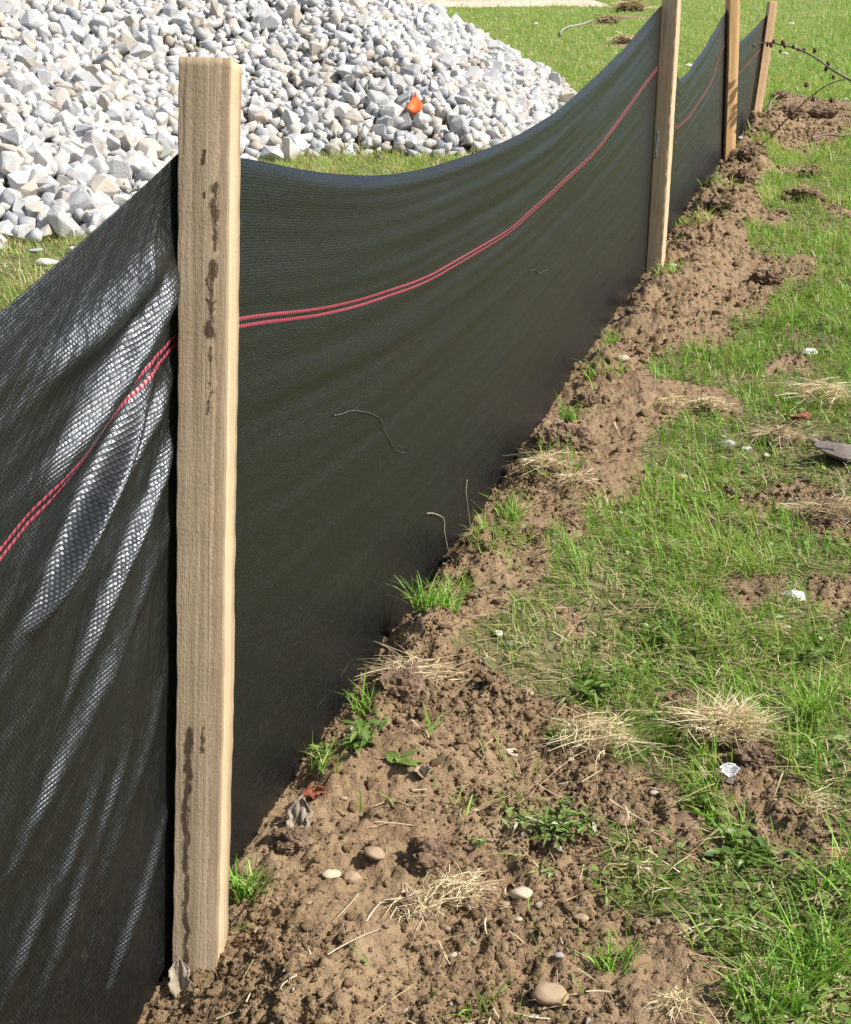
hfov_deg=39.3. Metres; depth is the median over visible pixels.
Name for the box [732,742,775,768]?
soil clod
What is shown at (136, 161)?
limestone rock
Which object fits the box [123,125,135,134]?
limestone rock
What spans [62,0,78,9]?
limestone rock
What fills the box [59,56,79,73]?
limestone rock
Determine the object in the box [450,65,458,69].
limestone rock
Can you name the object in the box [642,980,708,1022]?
straw clump
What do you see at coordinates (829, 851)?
pebble
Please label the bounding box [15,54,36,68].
limestone rock
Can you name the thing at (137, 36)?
limestone rock
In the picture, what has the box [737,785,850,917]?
grass tuft
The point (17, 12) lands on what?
limestone rock
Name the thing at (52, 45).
limestone rock
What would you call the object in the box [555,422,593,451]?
soil clod
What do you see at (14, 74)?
limestone rock
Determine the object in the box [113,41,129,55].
limestone rock
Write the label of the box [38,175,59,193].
limestone rock
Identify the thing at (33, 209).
limestone rock
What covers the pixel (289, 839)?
soil clod
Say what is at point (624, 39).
straw clump
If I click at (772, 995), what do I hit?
grass tuft
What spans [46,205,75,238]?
limestone rock
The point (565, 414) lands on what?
grass tuft
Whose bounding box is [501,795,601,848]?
leafy weed
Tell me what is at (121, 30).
limestone rock
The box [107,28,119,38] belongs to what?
limestone rock
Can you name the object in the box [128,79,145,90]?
limestone rock
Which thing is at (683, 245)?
soil clod
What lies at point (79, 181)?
limestone rock
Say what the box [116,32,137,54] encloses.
limestone rock
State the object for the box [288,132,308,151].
limestone rock
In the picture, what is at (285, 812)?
straw clump
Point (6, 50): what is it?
limestone rock
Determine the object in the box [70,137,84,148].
limestone rock
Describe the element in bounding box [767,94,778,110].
bare twig
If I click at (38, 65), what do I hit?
limestone rock
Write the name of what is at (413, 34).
limestone rock
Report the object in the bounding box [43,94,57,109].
limestone rock
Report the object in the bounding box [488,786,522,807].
grass tuft
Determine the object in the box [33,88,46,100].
limestone rock
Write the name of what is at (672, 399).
straw clump
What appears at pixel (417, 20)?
limestone rock
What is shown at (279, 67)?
limestone rock
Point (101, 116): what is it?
limestone rock
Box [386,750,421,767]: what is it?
leafy weed
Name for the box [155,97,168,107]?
limestone rock
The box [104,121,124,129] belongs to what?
limestone rock
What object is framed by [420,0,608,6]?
path
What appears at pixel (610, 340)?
grass tuft
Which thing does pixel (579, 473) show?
straw clump
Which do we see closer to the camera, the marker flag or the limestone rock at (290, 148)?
the limestone rock at (290, 148)
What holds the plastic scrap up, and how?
on the ground at (626, 404)
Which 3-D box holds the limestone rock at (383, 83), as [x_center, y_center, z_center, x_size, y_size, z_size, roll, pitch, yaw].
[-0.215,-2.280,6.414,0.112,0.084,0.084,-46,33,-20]
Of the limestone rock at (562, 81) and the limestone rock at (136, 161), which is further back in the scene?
the limestone rock at (562, 81)
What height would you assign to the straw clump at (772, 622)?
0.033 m
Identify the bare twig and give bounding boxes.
[767,79,844,140]
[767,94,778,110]
[811,133,850,138]
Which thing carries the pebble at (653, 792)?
on the ground at (626, 404)
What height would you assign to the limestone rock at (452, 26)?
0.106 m
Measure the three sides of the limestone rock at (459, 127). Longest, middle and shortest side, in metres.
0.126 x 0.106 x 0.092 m
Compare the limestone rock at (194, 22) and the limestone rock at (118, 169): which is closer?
the limestone rock at (118, 169)
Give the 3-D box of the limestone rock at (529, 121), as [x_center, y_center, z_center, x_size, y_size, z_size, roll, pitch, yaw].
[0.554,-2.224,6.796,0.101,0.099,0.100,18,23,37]
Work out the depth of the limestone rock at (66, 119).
4.96 m
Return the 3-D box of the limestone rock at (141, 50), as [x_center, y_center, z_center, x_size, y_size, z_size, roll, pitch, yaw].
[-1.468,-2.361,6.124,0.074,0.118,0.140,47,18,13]
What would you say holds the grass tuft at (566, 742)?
on the ground at (626, 404)
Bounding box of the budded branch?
[752,39,850,80]
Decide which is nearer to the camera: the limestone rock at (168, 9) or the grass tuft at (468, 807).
the grass tuft at (468, 807)
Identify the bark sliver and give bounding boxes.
[808,434,836,444]
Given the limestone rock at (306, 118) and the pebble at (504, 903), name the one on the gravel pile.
the limestone rock at (306, 118)
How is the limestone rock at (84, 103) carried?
on the gravel pile
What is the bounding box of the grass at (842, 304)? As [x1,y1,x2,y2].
[0,0,850,1023]
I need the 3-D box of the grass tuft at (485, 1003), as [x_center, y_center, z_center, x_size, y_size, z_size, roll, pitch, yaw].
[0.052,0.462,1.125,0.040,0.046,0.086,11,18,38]
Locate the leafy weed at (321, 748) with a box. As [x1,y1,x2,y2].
[308,734,338,757]
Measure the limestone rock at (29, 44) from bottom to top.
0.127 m
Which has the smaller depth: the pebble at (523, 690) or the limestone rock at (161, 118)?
the pebble at (523, 690)
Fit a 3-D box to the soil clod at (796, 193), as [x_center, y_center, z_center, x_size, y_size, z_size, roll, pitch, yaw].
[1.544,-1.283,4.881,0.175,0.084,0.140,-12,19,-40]
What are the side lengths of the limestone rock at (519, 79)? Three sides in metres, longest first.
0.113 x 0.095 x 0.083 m
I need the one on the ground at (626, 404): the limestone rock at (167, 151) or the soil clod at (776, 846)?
the soil clod at (776, 846)
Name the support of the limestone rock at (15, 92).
on the gravel pile
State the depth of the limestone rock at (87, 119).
5.18 m
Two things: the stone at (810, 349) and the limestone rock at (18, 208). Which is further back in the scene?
the limestone rock at (18, 208)
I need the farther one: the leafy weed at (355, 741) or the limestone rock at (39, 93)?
the limestone rock at (39, 93)
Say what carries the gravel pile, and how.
on the ground at (626, 404)
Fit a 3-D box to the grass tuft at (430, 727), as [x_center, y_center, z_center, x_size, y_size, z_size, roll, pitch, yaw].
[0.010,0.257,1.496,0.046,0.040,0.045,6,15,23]
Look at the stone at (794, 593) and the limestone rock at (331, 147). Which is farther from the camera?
the limestone rock at (331, 147)
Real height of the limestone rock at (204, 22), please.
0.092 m
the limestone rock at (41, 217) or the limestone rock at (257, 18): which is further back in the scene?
the limestone rock at (257, 18)
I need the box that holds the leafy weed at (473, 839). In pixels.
[466,836,488,848]
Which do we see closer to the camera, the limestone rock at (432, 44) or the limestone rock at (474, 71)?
the limestone rock at (474, 71)
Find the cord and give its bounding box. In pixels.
[560,19,593,35]
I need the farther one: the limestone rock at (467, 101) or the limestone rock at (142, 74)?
the limestone rock at (467, 101)
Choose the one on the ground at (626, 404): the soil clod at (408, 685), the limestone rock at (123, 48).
the soil clod at (408, 685)
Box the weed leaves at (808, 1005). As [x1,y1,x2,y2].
[512,179,850,1023]
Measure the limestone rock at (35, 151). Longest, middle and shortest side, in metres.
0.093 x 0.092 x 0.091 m
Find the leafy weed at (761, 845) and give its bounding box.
[703,819,778,872]
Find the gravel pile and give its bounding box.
[0,0,576,248]
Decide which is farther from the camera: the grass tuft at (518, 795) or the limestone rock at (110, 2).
the limestone rock at (110, 2)
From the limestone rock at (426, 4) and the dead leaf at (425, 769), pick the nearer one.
the dead leaf at (425, 769)
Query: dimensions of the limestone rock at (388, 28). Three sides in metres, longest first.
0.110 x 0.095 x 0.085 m
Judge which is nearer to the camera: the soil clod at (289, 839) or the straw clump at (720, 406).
the soil clod at (289, 839)
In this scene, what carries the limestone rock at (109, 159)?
on the gravel pile
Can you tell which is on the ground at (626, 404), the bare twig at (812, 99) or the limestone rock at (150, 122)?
the bare twig at (812, 99)
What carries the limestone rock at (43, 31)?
on the gravel pile
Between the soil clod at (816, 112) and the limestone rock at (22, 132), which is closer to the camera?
the limestone rock at (22, 132)
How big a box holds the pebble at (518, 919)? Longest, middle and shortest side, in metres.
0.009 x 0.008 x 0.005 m
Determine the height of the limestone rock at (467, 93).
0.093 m
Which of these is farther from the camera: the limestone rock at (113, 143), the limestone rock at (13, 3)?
the limestone rock at (13, 3)
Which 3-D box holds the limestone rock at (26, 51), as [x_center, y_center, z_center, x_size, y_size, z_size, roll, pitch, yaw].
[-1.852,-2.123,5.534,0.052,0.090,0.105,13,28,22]
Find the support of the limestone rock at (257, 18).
on the limestone rock at (270, 22)
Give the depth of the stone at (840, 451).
2.36 m
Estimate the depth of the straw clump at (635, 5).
20.51 m
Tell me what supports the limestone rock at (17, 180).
on the limestone rock at (29, 188)
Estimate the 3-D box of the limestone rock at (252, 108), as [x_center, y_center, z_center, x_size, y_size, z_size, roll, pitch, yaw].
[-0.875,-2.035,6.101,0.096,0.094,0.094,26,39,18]
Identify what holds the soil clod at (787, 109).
on the ground at (626, 404)
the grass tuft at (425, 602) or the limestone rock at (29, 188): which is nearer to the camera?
the grass tuft at (425, 602)
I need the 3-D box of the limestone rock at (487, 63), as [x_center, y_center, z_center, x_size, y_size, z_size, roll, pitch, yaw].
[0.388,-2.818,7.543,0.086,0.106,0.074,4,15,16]
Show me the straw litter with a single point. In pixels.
(656, 790)
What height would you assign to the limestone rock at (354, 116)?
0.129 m
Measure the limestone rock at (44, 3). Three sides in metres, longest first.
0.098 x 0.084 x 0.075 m
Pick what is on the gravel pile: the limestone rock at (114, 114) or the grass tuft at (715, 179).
the limestone rock at (114, 114)
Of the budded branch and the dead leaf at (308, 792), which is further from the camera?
the budded branch
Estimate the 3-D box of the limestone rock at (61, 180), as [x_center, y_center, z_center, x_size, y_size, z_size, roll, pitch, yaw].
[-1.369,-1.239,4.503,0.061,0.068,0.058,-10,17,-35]
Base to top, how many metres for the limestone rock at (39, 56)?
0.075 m
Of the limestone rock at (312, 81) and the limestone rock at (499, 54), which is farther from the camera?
the limestone rock at (499, 54)
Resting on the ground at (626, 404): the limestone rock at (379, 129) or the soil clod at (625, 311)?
the soil clod at (625, 311)
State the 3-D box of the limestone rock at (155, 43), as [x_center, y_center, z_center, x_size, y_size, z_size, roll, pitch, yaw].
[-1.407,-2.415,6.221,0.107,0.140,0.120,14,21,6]
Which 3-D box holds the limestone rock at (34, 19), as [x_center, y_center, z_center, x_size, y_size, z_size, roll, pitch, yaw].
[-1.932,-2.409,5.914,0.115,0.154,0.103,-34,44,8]
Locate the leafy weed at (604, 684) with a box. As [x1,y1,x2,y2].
[569,656,630,696]
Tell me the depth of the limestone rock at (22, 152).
4.48 m
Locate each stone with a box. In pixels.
[493,630,502,636]
[782,590,805,601]
[801,348,817,354]
[813,441,850,461]
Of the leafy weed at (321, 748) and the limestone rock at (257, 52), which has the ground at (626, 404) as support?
the leafy weed at (321, 748)
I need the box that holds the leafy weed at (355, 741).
[319,718,387,753]
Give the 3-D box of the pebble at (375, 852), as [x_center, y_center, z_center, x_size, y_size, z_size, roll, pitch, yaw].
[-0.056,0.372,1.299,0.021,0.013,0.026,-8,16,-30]
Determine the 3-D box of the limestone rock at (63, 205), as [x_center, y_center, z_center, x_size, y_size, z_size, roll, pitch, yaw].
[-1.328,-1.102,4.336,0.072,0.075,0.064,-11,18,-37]
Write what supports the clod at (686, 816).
on the ground at (626, 404)
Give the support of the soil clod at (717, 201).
on the ground at (626, 404)
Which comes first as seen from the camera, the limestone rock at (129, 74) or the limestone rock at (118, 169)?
the limestone rock at (118, 169)
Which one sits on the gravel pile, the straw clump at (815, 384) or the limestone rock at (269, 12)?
the limestone rock at (269, 12)
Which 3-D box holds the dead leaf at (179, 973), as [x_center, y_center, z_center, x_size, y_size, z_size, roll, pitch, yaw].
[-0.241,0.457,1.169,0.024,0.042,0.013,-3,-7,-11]
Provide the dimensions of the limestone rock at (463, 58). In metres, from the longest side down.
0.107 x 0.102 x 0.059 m
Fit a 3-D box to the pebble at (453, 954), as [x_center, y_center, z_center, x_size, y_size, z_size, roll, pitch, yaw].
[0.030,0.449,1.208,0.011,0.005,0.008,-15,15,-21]
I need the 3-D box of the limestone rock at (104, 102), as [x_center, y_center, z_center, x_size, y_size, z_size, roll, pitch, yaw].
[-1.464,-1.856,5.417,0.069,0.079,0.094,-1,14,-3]
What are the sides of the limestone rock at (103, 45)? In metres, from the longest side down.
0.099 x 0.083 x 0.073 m
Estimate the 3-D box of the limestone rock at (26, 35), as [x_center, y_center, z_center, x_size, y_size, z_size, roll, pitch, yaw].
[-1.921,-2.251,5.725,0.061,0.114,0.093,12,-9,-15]
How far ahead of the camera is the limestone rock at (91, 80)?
5.47 m
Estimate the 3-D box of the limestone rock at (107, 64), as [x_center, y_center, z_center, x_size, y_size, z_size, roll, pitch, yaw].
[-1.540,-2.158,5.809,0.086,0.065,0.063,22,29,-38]
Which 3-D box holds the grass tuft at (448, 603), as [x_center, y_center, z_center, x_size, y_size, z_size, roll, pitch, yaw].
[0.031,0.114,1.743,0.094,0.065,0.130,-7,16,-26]
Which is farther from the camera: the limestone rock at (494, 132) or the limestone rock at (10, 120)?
the limestone rock at (494, 132)
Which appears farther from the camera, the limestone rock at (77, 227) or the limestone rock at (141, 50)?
the limestone rock at (141, 50)
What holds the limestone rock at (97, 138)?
on the gravel pile
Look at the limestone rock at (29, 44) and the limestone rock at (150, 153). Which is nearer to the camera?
the limestone rock at (150, 153)
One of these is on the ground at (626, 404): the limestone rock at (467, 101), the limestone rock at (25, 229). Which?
the limestone rock at (25, 229)
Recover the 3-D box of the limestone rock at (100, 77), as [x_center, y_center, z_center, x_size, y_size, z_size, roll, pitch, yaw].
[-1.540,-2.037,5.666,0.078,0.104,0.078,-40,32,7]
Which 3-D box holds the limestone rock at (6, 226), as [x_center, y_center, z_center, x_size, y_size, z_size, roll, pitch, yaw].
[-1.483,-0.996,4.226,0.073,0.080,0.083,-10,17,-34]
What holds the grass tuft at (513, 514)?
on the ground at (626, 404)
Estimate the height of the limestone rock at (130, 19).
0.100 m
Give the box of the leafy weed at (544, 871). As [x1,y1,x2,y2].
[529,858,558,879]
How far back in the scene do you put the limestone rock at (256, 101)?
6.12 m
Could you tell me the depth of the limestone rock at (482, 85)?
6.85 m
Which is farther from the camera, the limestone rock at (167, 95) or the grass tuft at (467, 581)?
the limestone rock at (167, 95)
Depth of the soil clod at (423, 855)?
1.28 m
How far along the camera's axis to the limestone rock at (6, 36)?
5.66 m
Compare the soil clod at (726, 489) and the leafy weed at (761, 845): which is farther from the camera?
the soil clod at (726, 489)
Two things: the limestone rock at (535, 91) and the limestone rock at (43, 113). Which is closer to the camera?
the limestone rock at (43, 113)
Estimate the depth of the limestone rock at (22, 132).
4.70 m
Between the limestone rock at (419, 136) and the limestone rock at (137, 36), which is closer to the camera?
the limestone rock at (419, 136)
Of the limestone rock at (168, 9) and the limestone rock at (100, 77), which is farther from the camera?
the limestone rock at (168, 9)
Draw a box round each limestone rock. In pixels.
[0,0,18,7]
[0,2,13,17]
[0,33,14,41]
[0,45,20,56]
[0,86,18,105]
[0,128,20,145]
[0,143,17,152]
[0,151,20,178]
[0,188,21,207]
[0,220,13,240]
[1,112,24,130]
[2,71,24,81]
[4,78,25,93]
[5,87,20,97]
[7,52,22,58]
[7,171,29,189]
[12,198,27,216]
[13,9,22,15]
[13,126,30,136]
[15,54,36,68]
[16,148,30,157]
[17,103,31,118]
[17,223,34,237]
[18,31,31,41]
[18,44,36,58]
[18,178,37,198]
[19,164,41,171]
[20,8,49,31]
[20,37,35,50]
[22,72,40,93]
[24,201,43,217]
[25,142,47,165]
[26,135,41,144]
[27,0,46,5]
[28,248,43,253]
[29,168,51,185]
[30,105,55,124]
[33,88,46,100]
[33,258,58,266]
[34,41,47,52]
[36,52,41,60]
[36,62,47,69]
[36,209,51,228]
[37,25,52,41]
[37,68,51,87]
[38,142,51,150]
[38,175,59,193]
[40,224,53,239]
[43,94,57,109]
[44,42,60,51]
[44,62,61,74]
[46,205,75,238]
[48,22,61,34]
[50,199,69,212]
[51,87,71,111]
[52,110,75,134]
[56,175,71,186]
[56,191,69,200]
[58,143,84,163]
[59,18,77,36]
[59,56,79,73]
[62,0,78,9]
[62,99,76,115]
[63,43,74,52]
[63,168,79,177]
[63,187,73,193]
[64,140,78,147]
[64,171,76,180]
[65,188,92,215]
[69,217,81,232]
[70,97,79,102]
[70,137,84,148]
[71,28,83,42]
[71,82,84,92]
[71,101,83,115]
[72,71,102,91]
[73,123,95,136]
[74,92,84,98]
[74,162,95,176]
[76,178,86,184]
[78,14,91,26]
[78,81,90,91]
[78,98,91,108]
[79,171,87,181]
[80,11,96,15]
[81,91,92,100]
[82,34,99,47]
[82,128,106,154]
[83,64,99,74]
[83,115,91,123]
[83,144,99,157]
[85,186,92,196]
[85,205,113,222]
[86,49,94,63]
[86,174,117,197]
[87,156,108,174]
[89,15,110,32]
[90,211,102,226]
[91,0,105,7]
[91,191,116,211]
[93,71,109,85]
[93,110,109,122]
[94,54,119,69]
[98,37,108,51]
[98,94,110,111]
[102,60,118,75]
[103,132,120,151]
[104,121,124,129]
[105,0,113,5]
[105,157,121,162]
[106,108,122,122]
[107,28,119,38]
[107,82,127,100]
[107,101,124,116]
[107,159,132,179]
[108,177,121,193]
[109,81,118,87]
[109,129,129,139]
[112,194,130,206]
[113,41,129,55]
[115,179,122,187]
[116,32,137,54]
[117,178,131,193]
[118,27,128,33]
[120,68,137,79]
[121,134,133,151]
[122,100,135,112]
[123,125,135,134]
[123,152,153,178]
[124,15,138,30]
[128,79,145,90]
[129,43,153,58]
[130,134,136,142]
[132,30,147,42]
[134,69,148,81]
[134,89,141,95]
[135,138,162,158]
[139,6,155,19]
[142,119,154,126]
[142,122,156,135]
[143,147,157,166]
[144,133,155,139]
[147,34,166,55]
[149,51,164,63]
[152,112,168,126]
[154,162,163,169]
[155,65,168,74]
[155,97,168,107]
[155,101,172,116]
[156,131,174,147]
[157,90,173,103]
[158,141,171,159]
[159,24,175,36]
[162,2,175,17]
[166,76,178,88]
[171,10,189,25]
[190,17,198,30]
[196,17,210,28]
[210,0,220,18]
[247,104,263,114]
[249,46,266,59]
[250,96,262,107]
[250,110,267,124]
[251,6,265,18]
[253,14,267,23]
[260,15,277,30]
[261,5,273,15]
[261,146,286,161]
[266,45,286,58]
[273,63,283,72]
[281,109,298,126]
[282,4,302,26]
[282,137,300,160]
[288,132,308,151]
[293,76,301,88]
[300,73,319,87]
[301,113,318,129]
[309,42,322,56]
[317,71,326,78]
[322,106,335,122]
[324,100,346,116]
[324,141,340,154]
[327,120,342,132]
[334,29,355,45]
[336,64,354,76]
[340,108,363,124]
[342,92,358,104]
[343,75,355,89]
[349,0,365,7]
[351,65,364,79]
[353,14,371,27]
[367,90,389,108]
[371,124,385,141]
[375,115,393,126]
[377,77,391,91]
[380,101,404,118]
[385,0,394,10]
[385,25,392,32]
[390,73,407,88]
[396,91,410,103]
[398,112,413,130]
[400,64,421,85]
[401,30,411,39]
[405,102,413,119]
[405,134,418,149]
[407,30,419,42]
[413,15,425,27]
[413,112,430,127]
[414,132,427,140]
[416,26,434,38]
[417,1,428,7]
[424,11,433,17]
[427,39,442,50]
[428,79,437,92]
[429,22,443,33]
[434,53,453,70]
[445,87,453,99]
[447,22,455,30]
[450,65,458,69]
[450,114,469,141]
[451,69,465,76]
[455,96,471,108]
[459,55,467,63]
[459,90,472,100]
[461,75,470,83]
[462,43,472,55]
[462,128,479,148]
[463,84,475,91]
[466,66,482,80]
[475,81,498,93]
[475,82,488,92]
[480,58,492,67]
[483,69,502,84]
[487,42,506,51]
[488,126,501,139]
[490,50,503,59]
[490,61,502,71]
[492,101,505,114]
[504,55,511,62]
[505,62,511,70]
[509,69,523,86]
[510,74,526,84]
[511,48,520,56]
[511,106,522,113]
[515,96,525,108]
[518,112,528,125]
[523,69,531,78]
[525,117,532,124]
[529,86,541,98]
[532,102,545,111]
[542,66,550,74]
[548,72,560,85]
[558,90,574,102]
[560,77,564,87]
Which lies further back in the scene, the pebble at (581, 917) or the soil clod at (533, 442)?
the soil clod at (533, 442)
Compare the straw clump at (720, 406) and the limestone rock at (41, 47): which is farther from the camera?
the limestone rock at (41, 47)
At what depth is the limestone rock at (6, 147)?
4.45 m
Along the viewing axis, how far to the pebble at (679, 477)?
2.31 m
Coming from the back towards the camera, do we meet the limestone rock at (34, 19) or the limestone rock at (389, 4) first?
the limestone rock at (389, 4)
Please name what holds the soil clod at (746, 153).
on the ground at (626, 404)
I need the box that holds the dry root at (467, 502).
[466,481,470,528]
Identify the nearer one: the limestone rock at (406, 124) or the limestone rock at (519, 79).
the limestone rock at (406, 124)
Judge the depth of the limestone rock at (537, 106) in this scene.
7.10 m
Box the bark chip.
[789,412,809,420]
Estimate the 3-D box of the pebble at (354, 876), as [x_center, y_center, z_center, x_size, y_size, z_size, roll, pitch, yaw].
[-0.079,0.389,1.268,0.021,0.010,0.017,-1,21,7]
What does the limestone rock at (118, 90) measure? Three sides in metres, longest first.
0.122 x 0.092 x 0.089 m
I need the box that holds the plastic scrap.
[720,762,739,777]
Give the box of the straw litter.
[216,138,850,1023]
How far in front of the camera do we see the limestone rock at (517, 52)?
8.91 m
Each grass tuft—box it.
[228,920,254,934]
[229,847,287,904]
[302,735,346,774]
[336,670,400,717]
[388,571,473,612]
[413,566,487,614]
[421,702,448,733]
[443,974,513,1020]
[444,563,484,591]
[447,785,478,814]
[478,485,544,522]
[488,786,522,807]
[540,717,586,749]
[552,392,600,420]
[564,921,658,979]
[583,876,620,904]
[598,330,622,343]
[676,212,695,225]
[692,918,847,1023]
[697,172,724,184]
[723,848,850,992]
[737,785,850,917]
[746,658,850,727]
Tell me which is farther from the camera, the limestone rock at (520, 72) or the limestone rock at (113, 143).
the limestone rock at (520, 72)
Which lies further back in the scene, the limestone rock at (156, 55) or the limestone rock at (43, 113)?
the limestone rock at (156, 55)
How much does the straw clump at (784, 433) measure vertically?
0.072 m
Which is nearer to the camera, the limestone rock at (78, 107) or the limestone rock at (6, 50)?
the limestone rock at (78, 107)
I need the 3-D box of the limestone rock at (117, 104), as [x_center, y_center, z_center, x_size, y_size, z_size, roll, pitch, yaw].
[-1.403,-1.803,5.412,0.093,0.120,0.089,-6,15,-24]
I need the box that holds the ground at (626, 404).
[0,0,850,1023]
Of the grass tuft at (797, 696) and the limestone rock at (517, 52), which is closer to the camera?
the grass tuft at (797, 696)
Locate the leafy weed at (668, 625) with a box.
[634,607,696,647]
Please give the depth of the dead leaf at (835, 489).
2.26 m
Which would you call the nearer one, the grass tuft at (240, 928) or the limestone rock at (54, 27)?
the grass tuft at (240, 928)
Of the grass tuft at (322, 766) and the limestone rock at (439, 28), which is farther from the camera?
the limestone rock at (439, 28)
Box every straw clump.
[275,806,297,826]
[355,641,481,712]
[375,873,461,931]
[421,859,529,931]
[502,448,583,478]
[521,698,683,785]
[546,468,608,491]
[594,0,657,11]
[594,14,629,24]
[607,31,634,43]
[629,672,802,753]
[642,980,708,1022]
[652,391,704,409]
[675,390,745,417]
[708,419,821,449]
[719,936,815,997]
[753,618,798,638]
[764,371,850,415]
[774,490,850,525]
[775,499,807,514]
[776,183,832,195]
[787,782,843,816]
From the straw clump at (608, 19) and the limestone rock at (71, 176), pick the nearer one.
the limestone rock at (71, 176)
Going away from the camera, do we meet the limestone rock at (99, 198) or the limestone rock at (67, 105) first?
the limestone rock at (99, 198)
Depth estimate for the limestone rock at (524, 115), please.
6.75 m
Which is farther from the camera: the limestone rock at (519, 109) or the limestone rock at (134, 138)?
the limestone rock at (519, 109)
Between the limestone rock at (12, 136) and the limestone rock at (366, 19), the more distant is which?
the limestone rock at (366, 19)
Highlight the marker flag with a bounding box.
[406,92,422,116]
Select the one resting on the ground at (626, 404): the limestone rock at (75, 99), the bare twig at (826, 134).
the bare twig at (826, 134)
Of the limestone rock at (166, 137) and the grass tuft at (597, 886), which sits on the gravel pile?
the limestone rock at (166, 137)
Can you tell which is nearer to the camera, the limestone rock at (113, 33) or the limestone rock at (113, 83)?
the limestone rock at (113, 83)
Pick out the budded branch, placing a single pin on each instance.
(803, 50)
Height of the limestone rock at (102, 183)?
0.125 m
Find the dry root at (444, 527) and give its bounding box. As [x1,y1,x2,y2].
[426,513,448,552]
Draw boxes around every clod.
[271,824,315,855]
[368,668,426,708]
[401,837,452,873]
[524,428,560,452]
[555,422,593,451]
[572,392,601,407]
[598,876,622,893]
[618,307,647,317]
[674,811,705,830]
[675,240,691,251]
[702,193,735,214]
[718,486,740,499]
[727,165,757,183]
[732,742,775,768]
[735,146,760,161]
[749,268,784,286]
[761,837,783,856]
[768,90,787,99]
[775,104,803,119]
[780,188,822,201]
[797,169,822,177]
[806,106,838,118]
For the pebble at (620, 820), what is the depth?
1.39 m
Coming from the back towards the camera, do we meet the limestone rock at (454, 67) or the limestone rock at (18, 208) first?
the limestone rock at (454, 67)
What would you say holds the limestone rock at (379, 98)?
on the gravel pile
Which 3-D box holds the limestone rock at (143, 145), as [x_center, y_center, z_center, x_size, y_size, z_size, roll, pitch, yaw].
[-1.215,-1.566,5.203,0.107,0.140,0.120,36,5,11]
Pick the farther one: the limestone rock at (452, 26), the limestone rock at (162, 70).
the limestone rock at (452, 26)
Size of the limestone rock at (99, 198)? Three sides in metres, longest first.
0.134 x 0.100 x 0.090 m
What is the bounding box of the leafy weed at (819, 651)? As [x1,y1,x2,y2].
[773,630,840,667]
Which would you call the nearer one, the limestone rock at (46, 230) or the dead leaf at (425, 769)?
the dead leaf at (425, 769)
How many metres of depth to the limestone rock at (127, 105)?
5.54 m
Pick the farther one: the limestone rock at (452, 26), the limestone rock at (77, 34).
the limestone rock at (452, 26)
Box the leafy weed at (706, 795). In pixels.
[680,790,736,821]
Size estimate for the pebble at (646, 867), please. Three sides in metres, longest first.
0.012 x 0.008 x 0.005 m
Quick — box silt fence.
[0,0,777,1023]
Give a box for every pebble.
[322,869,340,878]
[342,871,360,882]
[363,846,384,859]
[451,951,459,956]
[498,900,509,906]
[500,867,508,872]
[506,748,517,756]
[509,886,532,899]
[514,917,522,921]
[520,688,533,694]
[528,1013,538,1020]
[531,982,568,1005]
[553,952,563,957]
[574,913,588,922]
[613,814,633,826]
[615,355,629,361]
[642,865,650,870]
[650,790,657,795]
[671,473,687,481]
[717,439,734,447]
[725,777,734,784]
[824,847,846,859]
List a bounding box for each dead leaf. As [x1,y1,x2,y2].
[167,956,191,998]
[286,795,313,827]
[300,785,326,799]
[414,765,431,777]
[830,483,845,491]
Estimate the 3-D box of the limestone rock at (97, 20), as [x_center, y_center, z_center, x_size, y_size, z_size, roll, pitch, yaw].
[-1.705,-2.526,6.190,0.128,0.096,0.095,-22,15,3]
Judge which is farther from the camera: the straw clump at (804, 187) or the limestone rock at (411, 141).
the limestone rock at (411, 141)
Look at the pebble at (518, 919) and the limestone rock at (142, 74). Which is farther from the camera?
the limestone rock at (142, 74)
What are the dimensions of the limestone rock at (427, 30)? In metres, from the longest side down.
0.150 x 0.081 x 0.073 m
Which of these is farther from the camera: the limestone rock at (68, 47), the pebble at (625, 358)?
the limestone rock at (68, 47)
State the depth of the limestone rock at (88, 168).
4.69 m
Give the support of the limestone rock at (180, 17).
on the limestone rock at (194, 22)
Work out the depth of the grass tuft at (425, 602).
1.70 m
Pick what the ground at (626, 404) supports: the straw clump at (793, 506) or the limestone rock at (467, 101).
the straw clump at (793, 506)
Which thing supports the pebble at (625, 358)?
on the ground at (626, 404)
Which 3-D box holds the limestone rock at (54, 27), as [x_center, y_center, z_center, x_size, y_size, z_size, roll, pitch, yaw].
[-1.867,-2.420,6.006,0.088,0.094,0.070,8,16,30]
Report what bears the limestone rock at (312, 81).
on the gravel pile
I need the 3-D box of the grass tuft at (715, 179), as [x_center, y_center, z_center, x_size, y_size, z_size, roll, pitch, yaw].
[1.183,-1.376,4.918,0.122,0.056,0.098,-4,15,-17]
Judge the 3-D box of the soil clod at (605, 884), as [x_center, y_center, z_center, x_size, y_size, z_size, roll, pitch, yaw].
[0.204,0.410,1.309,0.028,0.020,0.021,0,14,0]
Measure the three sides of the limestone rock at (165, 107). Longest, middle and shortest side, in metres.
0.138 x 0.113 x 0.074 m
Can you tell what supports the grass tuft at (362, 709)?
on the ground at (626, 404)
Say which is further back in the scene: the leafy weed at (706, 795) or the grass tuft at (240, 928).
the leafy weed at (706, 795)

